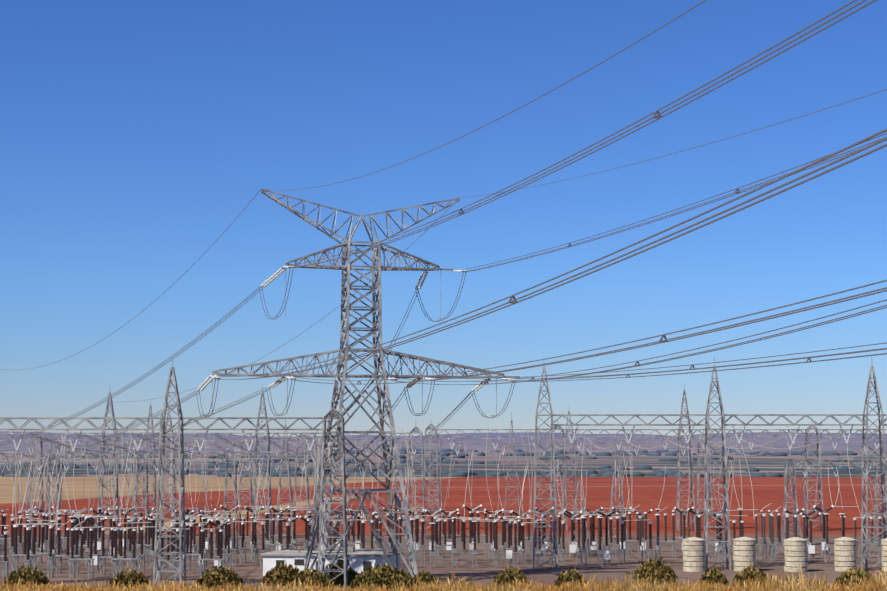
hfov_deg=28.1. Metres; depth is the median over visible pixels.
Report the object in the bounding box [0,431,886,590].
ground
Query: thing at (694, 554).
storage tank
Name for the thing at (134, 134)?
sky
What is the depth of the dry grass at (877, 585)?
124.47 m
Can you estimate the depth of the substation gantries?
239.96 m
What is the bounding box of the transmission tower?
[212,188,519,588]
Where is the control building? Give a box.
[260,546,402,575]
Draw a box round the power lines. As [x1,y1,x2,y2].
[0,0,886,472]
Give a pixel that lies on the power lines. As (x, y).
(570, 376)
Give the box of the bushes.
[4,557,873,590]
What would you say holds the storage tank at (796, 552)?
on the ground at (645, 492)
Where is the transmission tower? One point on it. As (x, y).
(347, 244)
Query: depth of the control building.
212.91 m
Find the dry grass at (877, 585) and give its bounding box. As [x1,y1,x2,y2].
[0,564,886,590]
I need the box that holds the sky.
[0,0,886,436]
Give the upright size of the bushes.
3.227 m
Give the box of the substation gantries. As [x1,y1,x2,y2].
[0,357,886,588]

